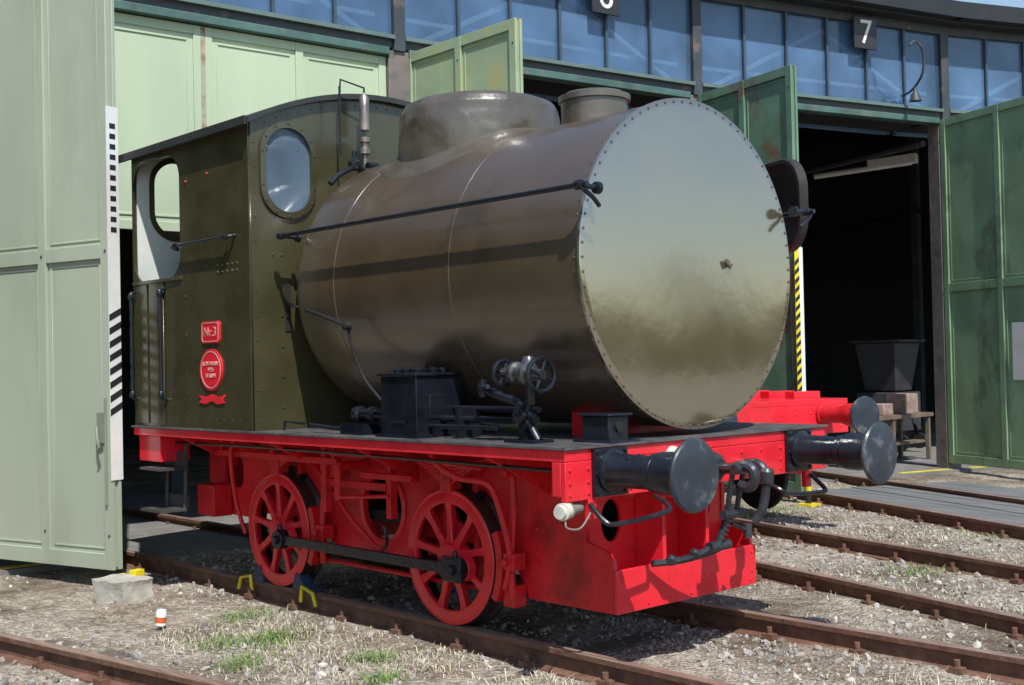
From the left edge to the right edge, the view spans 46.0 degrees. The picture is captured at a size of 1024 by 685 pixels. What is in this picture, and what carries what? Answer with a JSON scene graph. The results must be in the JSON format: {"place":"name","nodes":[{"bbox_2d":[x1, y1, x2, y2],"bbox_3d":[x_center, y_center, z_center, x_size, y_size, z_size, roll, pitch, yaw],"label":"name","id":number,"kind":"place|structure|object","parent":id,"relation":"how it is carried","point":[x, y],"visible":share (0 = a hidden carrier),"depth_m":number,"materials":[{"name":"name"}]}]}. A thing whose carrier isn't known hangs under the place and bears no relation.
{"place":"outdoors","nodes":[
{"label":"outdoors","id":0,"kind":"place"},
{"bbox_2d":[0,413,1023,684],"bbox_3d":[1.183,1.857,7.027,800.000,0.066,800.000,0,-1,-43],"label":"ground","id":1,"kind":"structure","parent":0,"point":[68,615],"depth_m":8.39,"materials":[{"name":"grey gravel"}]},
{"bbox_2d":[0,632,236,684],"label":"railway track","id":2,"kind":"structure","parent":1,"relation":"on","point":[107,667],"depth_m":6.99,"materials":[{"name":"brown metal"}]},
{"bbox_2d":[92,568,153,603],"bbox_3d":[-3.044,1.952,9.438,0.476,0.306,0.399,-2,-1,32],"label":"door stop block","id":3,"kind":"object","parent":1,"relation":"on","point":[131,586],"depth_m":9.30,"materials":[{"name":"stone"}]},
{"bbox_2d":[155,609,166,626],"bbox_3d":[-2.407,1.888,8.274,0.080,0.120,0.072,0,-1,-43],"label":"marker post","id":4,"kind":"object","parent":1,"relation":"on","point":[160,617],"visible":1,"depth_m":8.25,"materials":[{"name":"white paint"}]},
{"bbox_2d":[0,436,1010,575],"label":"concrete apron","id":5,"kind":"object","parent":1,"relation":"on","point":[156,538],"visible":0.08,"depth_m":13.44,"materials":[{"name":"grey concrete"}]},
{"bbox_2d":[0,466,984,569],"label":"yellow floor line","id":6,"kind":"object","parent":5,"relation":"on","point":[17,566],"visible":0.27,"depth_m":10.87,"materials":[{"name":"paint"}]},
{"bbox_2d":[825,393,933,467],"bbox_3d":[5.844,1.387,19.231,2.400,1.100,0.600,0,-1,-43],"label":"workbench","id":7,"kind":"object","parent":5,"relation":"on","point":[899,407],"visible":0.56,"depth_m":19.54,"materials":[{"name":"brown wood"}]},
{"bbox_2d":[849,339,925,449],"bbox_3d":[6.672,0.909,21.040,1.326,1.918,1.565,0,-1,-43],"label":"hopper bin","id":8,"kind":"object","parent":5,"relation":"on","point":[887,366],"visible":0.64,"depth_m":21.11,"materials":[{"name":"grey metal"}]},
{"bbox_2d":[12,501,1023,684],"bbox_3d":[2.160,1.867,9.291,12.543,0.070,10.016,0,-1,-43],"label":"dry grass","id":9,"kind":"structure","parent":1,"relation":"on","point":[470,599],"depth_m":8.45,"materials":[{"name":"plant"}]},
{"bbox_2d":[111,507,1023,684],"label":"railway track","id":10,"kind":"structure","parent":1,"relation":"on","point":[590,663],"depth_m":7.51,"materials":[{"name":"brown metal"}]},
{"bbox_2d":[237,563,269,589],"bbox_3d":[-1.988,1.813,9.339,0.129,0.216,0.351,0,-1,-43],"label":"wheel chock","id":11,"kind":"object","parent":10,"relation":"on","point":[257,575],"visible":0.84,"depth_m":9.27,"materials":[{"name":"yellow paint"}]},
{"bbox_2d":[292,572,322,606],"bbox_3d":[-1.477,1.792,8.785,0.129,0.216,0.351,0,-1,-43],"label":"wheel chock","id":12,"kind":"object","parent":10,"relation":"on","point":[304,583],"visible":1,"depth_m":8.79,"materials":[{"name":"yellow paint"}]},
{"bbox_2d":[118,79,896,625],"bbox_3d":[-0.392,-0.085,8.721,2.516,3.804,5.741,0,-1,-43],"label":"fireless steam locomotive","id":13,"kind":"object","parent":10,"relation":"on","point":[488,343],"visible":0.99,"depth_m":7.50,"materials":[{"name":"paint"}]},
{"bbox_2d":[132,122,252,430],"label":"cab doors","id":14,"kind":"structure","parent":13,"relation":"in","point":[157,405],"depth_m":9.62,"materials":[{"name":"green paint"}]},
{"bbox_2d":[149,121,316,241],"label":"cab window frames","id":15,"kind":"structure","parent":13,"relation":"in","point":[271,129],"depth_m":8.87,"materials":[{"name":"green paint"}]},
{"bbox_2d":[114,0,1023,492],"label":"roundhouse engine shed","id":16,"kind":"structure","parent":1,"relation":"on","point":[872,248],"depth_m":17.59,"materials":[{"name":"paint"}]},
{"bbox_2d":[0,0,122,570],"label":"door leaf","id":17,"kind":"object","parent":16,"relation":"attached to","point":[57,76],"visible":0.98,"depth_m":10.19,"materials":[{"name":"green paint"}]},
{"bbox_2d":[95,398,107,504],"bbox_3d":[-3.353,0.887,9.809,0.120,0.870,0.071,-2,-1,31],"label":"latch","id":18,"kind":"object","parent":17,"relation":"attached to","point":[101,432],"visible":1,"depth_m":9.80,"materials":[{"name":"metal"}]},
{"bbox_2d":[105,106,122,480],"bbox_3d":[-3.246,-0.405,9.851,0.117,3.050,0.039,0,-1,-43],"label":"hazard board","id":19,"kind":"object","parent":17,"relation":"attached to","point":[114,305],"visible":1,"depth_m":9.84,"materials":[{"name":"white paint"}]},
{"bbox_2d":[109,123,121,415],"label":"hazard marks","id":20,"kind":"object","parent":19,"relation":"attached to","point":[113,356],"visible":1,"depth_m":9.85},
{"bbox_2d":[409,17,522,101],"bbox_3d":[-0.499,-0.711,12.952,0.100,5.150,1.850,0,-1,-42],"label":"door leaf","id":21,"kind":"object","parent":16,"relation":"attached to","point":[490,57],"visible":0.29,"depth_m":12.81,"materials":[{"name":"green paint"}]},
{"bbox_2d":[591,0,619,16],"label":"bay number sign","id":22,"kind":"object","parent":16,"relation":"attached to","point":[608,7],"visible":1,"depth_m":15.09,"materials":[{"name":"metal"}]},
{"bbox_2d":[696,65,804,491],"bbox_3d":[2.996,-0.746,15.284,0.100,5.150,1.829,-1,-1,-29],"label":"door leaf","id":23,"kind":"object","parent":16,"relation":"attached to","point":[762,115],"visible":0.33,"depth_m":14.80,"materials":[{"name":"green paint"}]},
{"bbox_2d":[794,248,801,389],"bbox_3d":[3.429,-0.169,14.455,0.068,1.950,0.022,0,-1,-43],"label":"hazard board","id":24,"kind":"object","parent":23,"relation":"attached to","point":[796,256],"visible":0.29,"depth_m":14.45,"materials":[{"name":"yellow paint"}]},
{"bbox_2d":[795,257,801,390],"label":"hazard marks","id":25,"kind":"object","parent":24,"relation":"attached to","point":[799,323],"visible":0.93,"depth_m":14.45},
{"bbox_2d":[799,247,805,390],"bbox_3d":[3.486,-0.170,14.487,0.060,1.950,0.020,0,-1,-43],"label":"hazard white board","id":26,"kind":"object","parent":23,"relation":"attached to","point":[802,319],"visible":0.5,"depth_m":14.49,"materials":[{"name":"white paint"}]},
{"bbox_2d":[852,16,876,50],"bbox_3d":[5.062,-4.450,17.399,0.440,0.460,0.121,-1,-1,-28],"label":"bay number sign","id":27,"kind":"object","parent":16,"relation":"attached to","point":[864,32],"visible":1,"depth_m":17.34,"materials":[{"name":"metal"}]},
{"bbox_2d":[814,153,917,178],"bbox_3d":[6.307,-3.146,21.595,1.852,0.262,0.158,-2,-1,34],"label":"fluorescent batten light","id":28,"kind":"object","parent":16,"relation":"attached to","point":[892,162],"visible":1,"depth_m":21.37,"materials":[{"name":"white paint"}]},
{"bbox_2d":[901,40,924,101],"bbox_3d":[5.833,-3.923,17.501,0.271,0.818,0.602,-1,-1,6],"label":"wall lamp","id":29,"kind":"object","parent":16,"relation":"attached to","point":[915,96],"visible":1,"depth_m":17.49,"materials":[{"name":"metal"}]},
{"bbox_2d":[940,96,1023,469],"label":"door leaf","id":30,"kind":"object","parent":16,"relation":"attached to","point":[982,168],"visible":1,"depth_m":17.37,"materials":[{"name":"green paint"}]},
{"bbox_2d":[1012,322,1023,379],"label":"notice paper","id":31,"kind":"object","parent":30,"relation":"attached to","point":[1018,346],"visible":1,"depth_m":16.72,"materials":[{"name":"white paper"}]},
{"bbox_2d":[171,503,1023,684],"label":"green grass tufts","id":32,"kind":"object","parent":1,"relation":"on","point":[376,657],"visible":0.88,"depth_m":7.66,"materials":[{"name":"green plant"}]},
{"bbox_2d":[190,445,1023,639],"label":"railway track","id":33,"kind":"structure","parent":1,"relation":"on","point":[1011,625],"depth_m":9.35,"materials":[{"name":"brown metal"}]},
{"bbox_2d":[724,158,879,508],"bbox_3d":[1.821,0.002,12.937,2.400,3.625,3.599,-1,-1,-28],"label":"steam locomotive","id":34,"kind":"object","parent":1,"relation":"on","point":[788,177],"visible":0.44,"depth_m":12.06,"materials":[{"name":"red paint"}]},
{"bbox_2d":[764,158,807,253],"bbox_3d":[2.661,-1.366,12.230,0.170,0.950,0.936,-1,-1,-20],"label":"open smokebox door","id":35,"kind":"structure","parent":34,"relation":"in","point":[788,177],"depth_m":12.00,"materials":[{"name":"black metal"}]},
{"bbox_2d":[797,486,820,506],"bbox_3d":[3.507,1.777,14.273,0.200,0.310,0.200,0,-1,-43],"label":"door catch post","id":36,"kind":"object","parent":1,"relation":"on","point":[809,501],"depth_m":14.24,"materials":[{"name":"yellow metal"}]},
{"bbox_2d":[783,470,1023,540],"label":"railway track","id":37,"kind":"structure","parent":1,"relation":"on","point":[969,524],"depth_m":13.39,"materials":[{"name":"brown metal"}]},
{"bbox_2d":[812,481,1023,525],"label":"timber crossing","id":38,"kind":"object","parent":1,"relation":"on","point":[1005,512],"visible":0.58,"depth_m":13.94,"materials":[{"name":"grey wood"}]},
{"bbox_2d":[956,0,1023,7],"label":"sky","id":39,"kind":"structure","parent":0,"point":[1012,3],"materials":[{"name":"blue"}]}
]}

